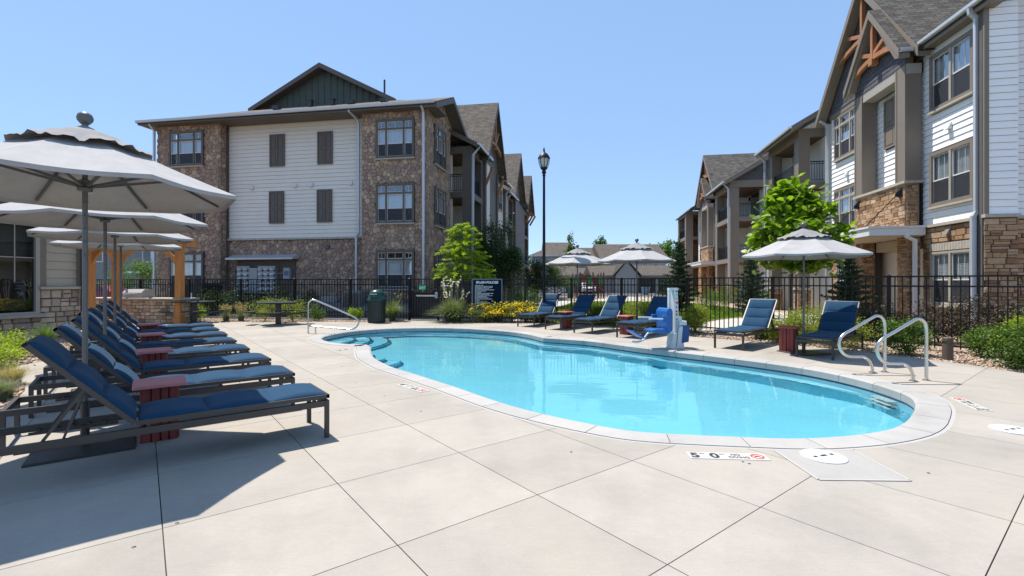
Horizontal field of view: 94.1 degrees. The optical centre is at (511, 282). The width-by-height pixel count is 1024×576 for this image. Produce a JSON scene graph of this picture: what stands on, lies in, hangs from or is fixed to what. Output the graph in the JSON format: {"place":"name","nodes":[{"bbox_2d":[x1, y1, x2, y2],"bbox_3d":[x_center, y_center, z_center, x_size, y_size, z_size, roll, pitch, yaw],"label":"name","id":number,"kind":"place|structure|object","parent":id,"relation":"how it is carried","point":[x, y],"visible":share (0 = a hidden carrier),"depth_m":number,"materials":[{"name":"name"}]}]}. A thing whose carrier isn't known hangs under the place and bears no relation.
{"place":"outdoors","nodes":[
{"label":"outdoors","id":0,"kind":"place"},
{"bbox_2d":[203,299,506,318],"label":"gravel bank","id":1,"kind":"structure","parent":0,"point":[343,315],"depth_m":21.52,"materials":[{"name":"gravel"}]},
{"bbox_2d":[96,257,157,293],"bbox_3d":[-21.297,-0.038,26.879,3.608,3.086,3.495,0,0,0],"label":"deciduous tree","id":2,"kind":"object","parent":1,"relation":"on","point":[141,272],"visible":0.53,"depth_m":26.47,"materials":[{"name":"green plant"}]},
{"bbox_2d":[168,283,223,310],"bbox_3d":[-15.226,0.760,23.003,1.900,1.480,1.300,0,0,10],"label":"utility box","id":3,"kind":"object","parent":1,"relation":"on","point":[200,289],"visible":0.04,"depth_m":22.40,"materials":[{"name":"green metal"}]},
{"bbox_2d":[342,291,367,306],"bbox_3d":[-7.436,0.775,22.123,1.200,0.750,0.820,0,0,10],"label":"air conditioner","id":4,"kind":"object","parent":1,"relation":"on","point":[361,298],"visible":0.74,"depth_m":21.74,"materials":[{"name":"grey metal"}]},
{"bbox_2d":[0,0,851,264],"label":"sky","id":5,"kind":"structure","parent":0,"point":[626,100],"materials":[{"name":"blue"}]},
{"bbox_2d":[5,333,1002,401],"bbox_3d":[-8.000,1.545,8.800,44.000,0.020,27.600,0,0,0],"label":"planting bed","id":6,"kind":"object","parent":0,"point":[691,336],"visible":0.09,"depth_m":9.90,"materials":[{"name":"soil"}]},
{"bbox_2d":[0,340,35,371],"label":"shrub","id":7,"kind":"object","parent":6,"relation":"on","point":[5,352],"visible":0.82,"depth_m":7.98,"materials":[{"name":"green plant"}]},
{"bbox_2d":[0,337,74,409],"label":"river rocks","id":8,"kind":"object","parent":6,"relation":"on","point":[28,359],"visible":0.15,"depth_m":9.17,"materials":[{"name":"gravel"}]},
{"bbox_2d":[0,372,27,399],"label":"grass tuft","id":9,"kind":"object","parent":8,"relation":"on","point":[7,391],"visible":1,"depth_m":6.14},
{"bbox_2d":[0,325,34,357],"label":"shrub","id":10,"kind":"object","parent":8,"relation":"on","point":[3,338],"visible":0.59,"depth_m":9.43,"materials":[{"name":"green plant"}]},
{"bbox_2d":[0,362,41,384],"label":"grass tuft","id":11,"kind":"object","parent":8,"relation":"on","point":[17,374],"visible":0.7,"depth_m":6.96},
{"bbox_2d":[460,301,496,321],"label":"flower bush","id":12,"kind":"object","parent":6,"relation":"on","point":[478,314],"visible":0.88,"depth_m":17.95,"materials":[{"name":"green plant"}]},
{"bbox_2d":[759,315,808,342],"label":"shrub","id":13,"kind":"object","parent":6,"relation":"on","point":[776,333],"visible":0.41,"depth_m":12.04,"materials":[{"name":"green plant"}]},
{"bbox_2d":[583,324,1023,372],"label":"river rocks","id":14,"kind":"object","parent":6,"relation":"on","point":[967,358],"visible":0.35,"depth_m":10.44,"materials":[{"name":"gravel"}]},
{"bbox_2d":[679,300,712,333],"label":"shrub","id":15,"kind":"object","parent":14,"relation":"on","point":[700,314],"visible":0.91,"depth_m":14.13,"materials":[{"name":"green plant"}]},
{"bbox_2d":[942,337,953,359],"bbox_3d":[8.510,1.285,9.302,0.176,0.430,0.173,0,0,0],"label":"bollard light","id":16,"kind":"object","parent":14,"relation":"on","point":[947,349],"visible":1,"depth_m":9.24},
{"bbox_2d":[954,323,1012,356],"bbox_3d":[9.651,1.166,9.701,1.027,0.696,0.925,0,0,0],"label":"shrub","id":17,"kind":"object","parent":14,"relation":"on","point":[970,340],"visible":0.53,"depth_m":9.72,"materials":[{"name":"green plant"}]},
{"bbox_2d":[620,275,1023,351],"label":"metal fence","id":18,"kind":"object","parent":6,"relation":"on","point":[687,285],"visible":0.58,"depth_m":11.76,"materials":[{"name":"metal"}]},
{"bbox_2d":[801,314,882,349],"bbox_3d":[7.676,1.078,11.216,1.781,0.866,1.728,0,0,0],"label":"shrub","id":19,"kind":"object","parent":6,"relation":"on","point":[853,340],"visible":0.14,"depth_m":10.87,"materials":[{"name":"green plant"}]},
{"bbox_2d":[872,313,939,355],"bbox_3d":[8.252,1.052,9.982,1.158,0.908,1.164,0,0,0],"label":"shrub","id":20,"kind":"object","parent":6,"relation":"on","point":[906,334],"visible":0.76,"depth_m":9.85,"materials":[{"name":"green plant"}]},
{"bbox_2d":[971,319,1023,370],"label":"shrub","id":21,"kind":"object","parent":6,"relation":"on","point":[1008,336],"visible":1,"depth_m":8.37,"materials":[{"name":"green plant"}]},
{"bbox_2d":[0,320,1023,575],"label":"pool deck","id":22,"kind":"structure","parent":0,"point":[388,476],"depth_m":3.36,"materials":[{"name":"concrete"}]},
{"bbox_2d":[0,202,207,392],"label":"patio umbrella","id":23,"kind":"object","parent":22,"relation":"on","point":[104,222],"visible":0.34,"depth_m":6.65,"materials":[{"name":"fabric"}]},
{"bbox_2d":[26,227,193,360],"bbox_3d":[-7.370,-0.029,8.840,2.291,3.058,2.291,0,0,-45],"label":"patio umbrella","id":24,"kind":"object","parent":22,"relation":"on","point":[113,238],"visible":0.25,"depth_m":8.85,"materials":[{"name":"fabric"}]},
{"bbox_2d":[49,240,181,345],"bbox_3d":[-9.105,-0.029,11.085,2.291,3.058,2.291,0,0,-38],"label":"patio umbrella","id":25,"kind":"object","parent":22,"relation":"on","point":[119,247],"visible":0.23,"depth_m":11.09,"materials":[{"name":"fabric"}]},
{"bbox_2d":[0,111,236,467],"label":"patio umbrella","id":26,"kind":"object","parent":22,"relation":"on","point":[84,167],"visible":0.98,"depth_m":4.33,"materials":[{"name":"fabric"}]},
{"bbox_2d":[88,236,197,323],"bbox_3d":[-14.624,-0.100,17.866,4.647,3.200,5.709,0,0,-35],"label":"pergola","id":27,"kind":"object","parent":22,"relation":"on","point":[178,259],"visible":0.44,"depth_m":16.97,"materials":[{"name":"brown wood"}]},
{"bbox_2d":[43,312,249,393],"bbox_3d":[-5.498,0.958,7.381,2.450,1.084,0.665,0,0,-37],"label":"sun lounger","id":28,"kind":"object","parent":22,"relation":"on","point":[96,321],"visible":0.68,"depth_m":7.29,"materials":[{"name":"blue fabric"}]},
{"bbox_2d":[57,307,236,374],"bbox_3d":[-6.320,0.958,8.422,2.450,1.084,0.665,0,0,-39],"label":"sun lounger","id":29,"kind":"object","parent":22,"relation":"on","point":[179,343],"visible":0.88,"depth_m":8.32,"materials":[{"name":"blue fabric"}]},
{"bbox_2d":[0,323,294,446],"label":"sun lounger","id":30,"kind":"object","parent":22,"relation":"on","point":[102,358],"visible":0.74,"depth_m":4.95,"materials":[{"name":"blue fabric"}]},
{"bbox_2d":[96,297,199,322],"bbox_3d":[-14.179,1.038,18.198,4.337,0.925,0.880,0,0,10],"label":"grill counter","id":31,"kind":"object","parent":22,"relation":"on","point":[142,310],"visible":0.59,"depth_m":17.75,"materials":[{"name":"stone"}]},
{"bbox_2d":[122,289,154,297],"bbox_3d":[-14.358,0.410,18.298,0.850,0.320,0.665,0,0,10],"label":"barbecue grill","id":32,"kind":"object","parent":31,"relation":"on","point":[137,293],"visible":1,"depth_m":18.09,"materials":[{"name":"silver metal"}]},
{"bbox_2d":[70,304,227,358],"bbox_3d":[-7.163,0.958,9.557,2.450,1.084,0.665,0,0,-37],"label":"sun lounger","id":33,"kind":"object","parent":22,"relation":"on","point":[122,324],"visible":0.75,"depth_m":9.49,"materials":[{"name":"blue fabric"}]},
{"bbox_2d":[28,316,270,418],"bbox_3d":[-4.596,0.958,6.285,2.450,1.084,0.665,0,0,-39],"label":"sun lounger","id":34,"kind":"object","parent":22,"relation":"on","point":[127,357],"visible":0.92,"depth_m":6.06,"materials":[{"name":"blue fabric"}]},
{"bbox_2d":[81,302,219,353],"bbox_3d":[-7.979,0.958,10.595,2.450,1.084,0.665,0,0,-39],"label":"sun lounger","id":35,"kind":"object","parent":22,"relation":"on","point":[182,330],"visible":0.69,"depth_m":10.62,"materials":[{"name":"blue fabric"}]},
{"bbox_2d":[88,300,213,335],"bbox_3d":[-8.801,0.958,11.723,2.450,1.084,0.665,0,0,-38],"label":"sun lounger","id":36,"kind":"object","parent":22,"relation":"on","point":[135,322],"visible":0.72,"depth_m":11.68,"materials":[{"name":"blue fabric"}]},
{"bbox_2d":[135,347,173,374],"bbox_3d":[-5.102,1.225,6.793,0.420,0.550,0.420,0,0,-41],"label":"side table","id":37,"kind":"object","parent":22,"relation":"on","point":[152,354],"visible":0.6,"depth_m":6.68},
{"bbox_2d":[132,375,187,443],"bbox_3d":[-3.422,1.225,4.629,0.420,0.550,0.420,0,0,-38],"label":"side table","id":38,"kind":"object","parent":22,"relation":"on","point":[156,388],"visible":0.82,"depth_m":4.53,"materials":[{"name":"wood"}]},
{"bbox_2d":[0,334,329,456],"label":"sun lounger","id":39,"kind":"object","parent":22,"relation":"on","point":[58,357],"visible":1,"depth_m":3.90,"materials":[{"name":"fabric"}]},
{"bbox_2d":[158,301,228,322],"bbox_3d":[-11.955,1.100,17.925,1.952,0.800,1.952,0,0,16],"label":"picnic table","id":40,"kind":"object","parent":22,"relation":"on","point":[194,312],"visible":0.93,"depth_m":17.84,"materials":[{"name":"grey metal"}]},
{"bbox_2d":[243,301,311,324],"bbox_3d":[-8.423,1.100,17.173,1.952,0.800,1.952,0,0,34],"label":"picnic table","id":41,"kind":"object","parent":22,"relation":"on","point":[278,314],"visible":0.98,"depth_m":17.08,"materials":[{"name":"grey metal"}]},
{"bbox_2d":[367,289,385,322],"bbox_3d":[-5.080,0.877,17.860,0.690,1.245,0.690,0,0,0],"label":"litter bin","id":42,"kind":"object","parent":22,"relation":"on","point":[376,305],"visible":1,"depth_m":17.59,"materials":[{"name":"green metal"}]},
{"bbox_2d":[517,294,559,326],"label":"sun lounger","id":43,"kind":"object","parent":22,"relation":"on","point":[547,307],"visible":0.94,"depth_m":17.40,"materials":[{"name":"blue fabric"}]},
{"bbox_2d":[538,148,549,322],"bbox_3d":[1.193,-1.800,17.750,0.460,6.600,0.460,0,0,0],"label":"lamp post","id":44,"kind":"object","parent":22,"relation":"on","point":[543,159],"visible":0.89,"depth_m":17.70,"materials":[{"name":"black metal"}]},
{"bbox_2d":[545,294,600,330],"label":"sun lounger","id":45,"kind":"object","parent":22,"relation":"on","point":[582,305],"visible":0.91,"depth_m":16.27,"materials":[{"name":"blue fabric"}]},
{"bbox_2d":[546,245,611,323],"bbox_3d":[2.420,0.046,17.600,2.291,2.908,2.291,0,0,-6],"label":"patio umbrella","id":46,"kind":"object","parent":22,"relation":"on","point":[577,256],"visible":0.96,"depth_m":17.14,"materials":[{"name":"fabric"}]},
{"bbox_2d":[573,295,626,333],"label":"sun lounger","id":47,"kind":"object","parent":22,"relation":"on","point":[612,308],"visible":0.95,"depth_m":15.13,"materials":[{"name":"blue fabric"}]},
{"bbox_2d":[308,327,955,449],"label":"swimming pool","id":48,"kind":"structure","parent":22,"relation":"in","point":[933,415],"depth_m":6.05,"materials":[{"name":"concrete"}]},
{"bbox_2d":[325,332,913,437],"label":"pool water","id":49,"kind":"structure","parent":48,"relation":"in","point":[622,389],"depth_m":7.36,"materials":[{"name":"liquid"}]},
{"bbox_2d":[598,238,675,330],"bbox_3d":[3.970,0.046,15.150,2.291,2.908,2.291,0,0,-20],"label":"patio umbrella","id":50,"kind":"object","parent":22,"relation":"on","point":[636,253],"visible":0.98,"depth_m":14.73,"materials":[{"name":"fabric"}]},
{"bbox_2d":[616,296,666,338],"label":"sun lounger","id":51,"kind":"object","parent":22,"relation":"on","point":[657,302],"visible":0.68,"depth_m":13.67,"materials":[{"name":"blue fabric"}]},
{"bbox_2d":[626,288,689,348],"bbox_3d":[3.351,0.810,10.881,1.458,1.380,0.530,0,0,-14],"label":"pool lift","id":52,"kind":"object","parent":22,"relation":"on","point":[670,322],"visible":1,"depth_m":10.90,"materials":[{"name":"blue plastic"}]},
{"bbox_2d":[686,452,770,460],"bbox_3d":[1.859,1.496,4.109,0.658,0.008,0.155,0,0,4],"label":"depth marker","id":53,"kind":"object","parent":22,"relation":"on","point":[728,456],"visible":1,"depth_m":4.09,"materials":[{"name":"tile"}]},
{"bbox_2d":[714,299,778,350],"bbox_3d":[5.763,0.958,11.535,2.450,1.084,0.665,0,0,-43],"label":"sun lounger","id":54,"kind":"object","parent":22,"relation":"on","point":[757,316],"visible":1,"depth_m":11.71,"materials":[{"name":"blue fabric"}]},
{"bbox_2d":[775,325,801,351],"bbox_3d":[6.030,1.225,10.380,0.420,0.550,0.420,0,0,-43],"label":"side table","id":55,"kind":"object","parent":22,"relation":"on","point":[787,335],"visible":0.86,"depth_m":10.29,"materials":[{"name":"wood"}]},
{"bbox_2d":[742,222,872,355],"bbox_3d":[6.216,0.106,10.148,2.291,2.788,2.291,0,0,-13],"label":"patio umbrella","id":56,"kind":"object","parent":22,"relation":"on","point":[803,243],"visible":1,"depth_m":9.81,"materials":[{"name":"fabric"}]},
{"bbox_2d":[795,301,863,360],"bbox_3d":[6.866,0.958,10.236,2.450,1.084,0.665,0,0,-43],"label":"sun lounger","id":57,"kind":"object","parent":22,"relation":"on","point":[838,319],"visible":0.97,"depth_m":10.46,"materials":[{"name":"blue fabric"}]},
{"bbox_2d":[777,450,906,479],"bbox_3d":[2.687,1.499,3.927,0.712,0.006,0.652,0,0,0],"label":"concrete patch","id":58,"kind":"object","parent":22,"relation":"on","point":[857,466],"visible":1,"depth_m":3.83,"materials":[{"name":"concrete"}]},
{"bbox_2d":[800,449,847,463],"bbox_3d":[2.679,1.492,4.096,0.350,0.017,0.350,0,0,-17],"label":"skimmer lid","id":59,"kind":"object","parent":58,"relation":"on","point":[824,456],"visible":1,"depth_m":4.07,"materials":[{"name":"white plastic"}]},
{"bbox_2d":[774,450,911,480],"bbox_3d":[2.687,1.496,3.921,0.736,0.004,0.664,0,0,0],"label":"patch sealant","id":60,"kind":"object","parent":58,"relation":"on","point":[805,470],"visible":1,"depth_m":3.67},
{"bbox_2d":[837,314,888,372],"bbox_3d":[5.839,1.016,7.924,0.920,0.969,0.110,0,0,-7],"label":"grab rail","id":61,"kind":"object","parent":22,"relation":"on","point":[842,335],"visible":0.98,"depth_m":7.92,"materials":[{"name":"silver metal"}]},
{"bbox_2d":[875,317,930,381],"bbox_3d":[5.946,1.016,7.247,0.920,0.969,0.110,0,0,-7],"label":"grab rail","id":62,"kind":"object","parent":22,"relation":"on","point":[898,329],"visible":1,"depth_m":7.25,"materials":[{"name":"silver metal"}]},
{"bbox_2d":[988,424,1023,435],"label":"skimmer lid","id":63,"kind":"object","parent":22,"relation":"on","point":[1011,429],"visible":1,"depth_m":4.84,"materials":[{"name":"white plastic"}]},
{"bbox_2d":[503,300,596,321],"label":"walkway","id":64,"kind":"structure","parent":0,"point":[560,303],"depth_m":34.38,"materials":[{"name":"concrete"}]},
{"bbox_2d":[517,255,555,298],"bbox_3d":[1.469,-0.115,29.037,2.412,3.238,2.142,0,0,0],"label":"deciduous tree","id":65,"kind":"object","parent":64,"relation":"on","point":[536,271],"visible":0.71,"depth_m":28.74,"materials":[{"name":"green plant"}]},
{"bbox_2d":[541,255,570,293],"bbox_3d":[2.584,-0.150,29.864,2.931,3.303,2.672,0,0,0],"label":"deciduous tree","id":66,"kind":"object","parent":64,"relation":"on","point":[554,273],"visible":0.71,"depth_m":29.58,"materials":[{"name":"green plant"}]},
{"bbox_2d":[528,272,645,299],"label":"playground","id":67,"kind":"object","parent":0,"point":[591,281],"depth_m":46.00},
{"bbox_2d":[208,297,1020,356],"bbox_3d":[-2.000,1.530,33.500,56.000,0.020,53.000,0,0,0],"label":"rock bed","id":68,"kind":"object","parent":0,"point":[955,343],"visible":0.04,"depth_m":18.64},
{"bbox_2d":[96,278,410,319],"bbox_3d":[-11.709,0.677,20.553,15.470,1.745,0.090,0,0,10],"label":"metal fence","id":69,"kind":"object","parent":68,"relation":"on","point":[240,284],"visible":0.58,"depth_m":20.19,"materials":[{"name":"metal"}]},
{"bbox_2d":[410,279,448,318],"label":"pool gate","id":70,"kind":"structure","parent":69,"relation":"attached to","point":[421,303],"depth_m":19.12,"materials":[{"name":"black metal"}]},
{"bbox_2d":[135,63,513,304],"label":"apartment building","id":71,"kind":"structure","parent":68,"relation":"on","point":[320,171],"depth_m":24.16,"materials":[{"name":"stone"}]},
{"bbox_2d":[168,130,204,168],"bbox_3d":[-16.734,-6.870,24.754,2.080,1.860,0.615,0,0,10],"label":"window","id":72,"kind":"structure","parent":71,"relation":"in","point":[189,153],"depth_m":24.56,"materials":[{"name":"glass"}]},
{"bbox_2d":[168,252,204,289],"bbox_3d":[-16.734,-0.595,24.754,2.080,1.910,0.615,0,0,10],"label":"window","id":73,"kind":"structure","parent":71,"relation":"in","point":[194,261],"depth_m":24.51,"materials":[{"name":"glass"}]},
{"bbox_2d":[237,266,291,293],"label":"meter bank","id":74,"kind":"structure","parent":71,"relation":"attached to","point":[261,272],"depth_m":24.20,"materials":[{"name":"grey metal"}]},
{"bbox_2d":[375,117,414,160],"bbox_3d":[-5.499,-6.795,22.768,1.980,1.910,0.615,0,0,10],"label":"window","id":75,"kind":"structure","parent":71,"relation":"in","point":[397,141],"depth_m":22.57,"materials":[{"name":"glass"}]},
{"bbox_2d":[375,182,414,224],"bbox_3d":[-5.499,-3.730,22.768,1.980,1.940,0.615,0,0,10],"label":"window","id":76,"kind":"structure","parent":71,"relation":"in","point":[397,201],"depth_m":22.57,"materials":[{"name":"glass"}]},
{"bbox_2d":[375,250,414,289],"bbox_3d":[-5.499,-0.595,22.768,1.980,1.910,0.615,0,0,10],"label":"window","id":77,"kind":"structure","parent":71,"relation":"in","point":[395,264],"depth_m":22.58,"materials":[{"name":"glass"}]},
{"bbox_2d":[433,123,446,172],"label":"window","id":78,"kind":"structure","parent":71,"relation":"in","point":[440,141],"depth_m":23.94,"materials":[{"name":"glass"}]},
{"bbox_2d":[433,186,446,229],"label":"window","id":79,"kind":"structure","parent":71,"relation":"in","point":[440,203],"depth_m":24.04,"materials":[{"name":"glass"}]},
{"bbox_2d":[198,316,585,324],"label":"river rocks","id":80,"kind":"object","parent":68,"relation":"on","point":[234,320],"visible":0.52,"depth_m":18.57,"materials":[{"name":"stone"}]},
{"bbox_2d":[425,275,474,321],"bbox_3d":[-2.270,0.597,18.276,2.627,1.806,2.600,0,0,0],"label":"grass tuft","id":81,"kind":"object","parent":80,"relation":"on","point":[453,312],"visible":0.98,"depth_m":18.04,"materials":[{"name":"plant"}]},
{"bbox_2d":[429,223,496,318],"bbox_3d":[-2.049,-0.516,19.811,2.873,4.037,2.830,0,0,-33],"label":"honey locust","id":82,"kind":"object","parent":68,"relation":"on","point":[458,248],"visible":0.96,"depth_m":19.64,"materials":[{"name":"green plant"}]},
{"bbox_2d":[467,212,533,299],"bbox_3d":[-0.907,-1.075,25.761,3.936,5.333,3.663,0,0,-40],"label":"deciduous tree","id":83,"kind":"object","parent":68,"relation":"on","point":[506,260],"visible":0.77,"depth_m":25.06,"materials":[{"name":"green plant"}]},
{"bbox_2d":[437,278,571,321],"bbox_3d":[-0.343,0.677,18.526,5.362,1.745,0.090,0,0,10],"label":"metal fence","id":84,"kind":"object","parent":68,"relation":"on","point":[525,284],"visible":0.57,"depth_m":18.46,"materials":[{"name":"metal"}]},
{"bbox_2d":[472,279,501,310],"bbox_3d":[-0.955,0.475,18.300,1.178,1.250,0.040,0,0,5],"label":"rules sign","id":85,"kind":"object","parent":84,"relation":"attached to","point":[488,291],"visible":0.94,"depth_m":18.28,"materials":[{"name":"metal"}]},
{"bbox_2d":[502,153,535,299],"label":"apartment building","id":86,"kind":"structure","parent":68,"relation":"on","point":[520,205],"depth_m":44.66,"materials":[{"name":"beige"}]},
{"bbox_2d":[730,245,770,312],"bbox_3d":[10.268,-0.056,20.452,1.745,3.113,1.949,0,0,37],"label":"spruce tree","id":87,"kind":"object","parent":68,"relation":"on","point":[749,267],"visible":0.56,"depth_m":20.36,"materials":[{"name":"green plant"}]},
{"bbox_2d":[776,294,822,339],"bbox_3d":[7.543,0.899,12.153,1.550,1.210,1.669,0,0,31],"label":"shrub","id":88,"kind":"object","parent":68,"relation":"on","point":[798,317],"visible":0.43,"depth_m":12.04,"materials":[{"name":"green plant"}]},
{"bbox_2d":[741,173,857,313],"bbox_3d":[8.712,-0.871,14.685,3.096,4.743,3.544,0,0,44],"label":"catalpa tree","id":89,"kind":"object","parent":68,"relation":"on","point":[790,206],"visible":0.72,"depth_m":14.10,"materials":[{"name":"green plant"}]},
{"bbox_2d":[820,258,884,317],"bbox_3d":[10.516,0.074,14.779,1.587,2.852,1.662,0,0,0],"label":"spruce tree","id":90,"kind":"object","parent":68,"relation":"on","point":[847,269],"visible":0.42,"depth_m":14.65,"materials":[{"name":"green plant"}]},
{"bbox_2d":[856,296,909,338],"bbox_3d":[9.681,0.929,12.634,1.468,1.163,1.455,0,0,0],"label":"shrub","id":91,"kind":"object","parent":68,"relation":"on","point":[868,313],"visible":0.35,"depth_m":12.58,"materials":[{"name":"green plant"}]},
{"bbox_2d":[905,295,977,343],"bbox_3d":[10.743,0.844,11.951,1.552,1.328,1.512,0,0,32],"label":"shrub","id":92,"kind":"object","parent":68,"relation":"on","point":[956,323],"visible":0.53,"depth_m":11.83,"materials":[{"name":"purple plant"}]},
{"bbox_2d":[931,290,1009,341],"bbox_3d":[11.290,0.838,11.824,1.761,1.340,1.651,0,0,0],"label":"shrub","id":93,"kind":"object","parent":68,"relation":"on","point":[983,311],"visible":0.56,"depth_m":11.74,"materials":[{"name":"green plant"}]},
{"bbox_2d":[991,290,1023,327],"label":"shrub","id":94,"kind":"object","parent":68,"relation":"on","point":[1012,307],"visible":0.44,"depth_m":11.60,"materials":[{"name":"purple plant"}]},
{"bbox_2d":[583,263,676,292],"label":"garage block","id":95,"kind":"structure","parent":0,"point":[627,270],"depth_m":70.00,"materials":[{"name":"beige"}]},
{"bbox_2d":[535,301,741,326],"bbox_3d":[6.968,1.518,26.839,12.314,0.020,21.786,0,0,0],"label":"lawn","id":96,"kind":"structure","parent":0,"point":[653,326],"depth_m":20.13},
{"bbox_2d":[654,237,701,311],"bbox_3d":[8.571,-0.444,24.479,2.136,3.887,2.200,0,0,-37],"label":"spruce tree","id":97,"kind":"object","parent":96,"relation":"on","point":[679,271],"visible":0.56,"depth_m":24.30,"materials":[{"name":"green plant"}]},
{"bbox_2d":[690,312,820,330],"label":"walkway","id":98,"kind":"structure","parent":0,"point":[730,322],"depth_m":17.98,"materials":[{"name":"concrete"}]},
{"bbox_3d":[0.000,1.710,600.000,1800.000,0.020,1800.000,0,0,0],"label":"ground","id":99,"kind":"structure","parent":0,"visible":0},
{"bbox_2d":[0,201,81,339],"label":"clubhouse","id":100,"kind":"structure","parent":99,"relation":"on","point":[40,280],"depth_m":13.14,"materials":[{"name":"stone"}]},
{"bbox_2d":[0,222,39,315],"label":"window","id":101,"kind":"structure","parent":100,"relation":"in","point":[19,252],"depth_m":12.80,"materials":[{"name":"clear glass"}]},
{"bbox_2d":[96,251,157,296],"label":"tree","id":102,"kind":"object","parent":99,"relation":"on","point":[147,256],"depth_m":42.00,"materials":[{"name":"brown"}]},
{"bbox_2d":[542,242,572,262],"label":"house","id":103,"kind":"structure","parent":99,"relation":"on","point":[553,250],"depth_m":92.24,"materials":[{"name":"brown"}]},
{"bbox_2d":[592,244,667,264],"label":"house","id":104,"kind":"structure","parent":99,"relation":"on","point":[601,251],"depth_m":95.36,"materials":[{"name":"brown"}]},
{"bbox_2d":[675,153,768,302],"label":"apartment building","id":105,"kind":"structure","parent":99,"relation":"on","point":[715,230],"depth_m":39.32,"materials":[{"name":"stone"}]},
{"bbox_2d":[754,0,1023,334],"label":"apartment building","id":106,"kind":"structure","parent":99,"relation":"on","point":[905,141],"depth_m":15.35,"materials":[{"name":"white"}]},
{"bbox_2d":[833,106,853,162],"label":"window","id":107,"kind":"structure","parent":106,"relation":"in","point":[843,131],"depth_m":20.30,"materials":[{"name":"glass"}]},
{"bbox_2d":[834,183,856,227],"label":"window","id":108,"kind":"structure","parent":106,"relation":"in","point":[838,194],"depth_m":20.08,"materials":[{"name":"glass"}]},
{"bbox_2d":[928,249,969,308],"bbox_3d":[13.058,-0.105,14.157,0.175,1.690,1.730,0,0,10],"label":"window","id":109,"kind":"structure","parent":106,"relation":"in","point":[952,262],"depth_m":14.16,"materials":[{"name":"glass"}]},
{"bbox_2d":[927,28,972,115],"bbox_3d":[13.055,-6.190,14.142,0.175,1.820,1.820,0,0,10],"label":"window","id":110,"kind":"structure","parent":106,"relation":"in","point":[956,87],"depth_m":14.11,"materials":[{"name":"glass"}]},
{"bbox_2d":[927,137,972,209],"bbox_3d":[13.055,-3.180,14.142,0.175,1.760,1.820,0,0,10],"label":"window","id":111,"kind":"structure","parent":106,"relation":"in","point":[955,188],"depth_m":14.11,"materials":[{"name":"glass"}]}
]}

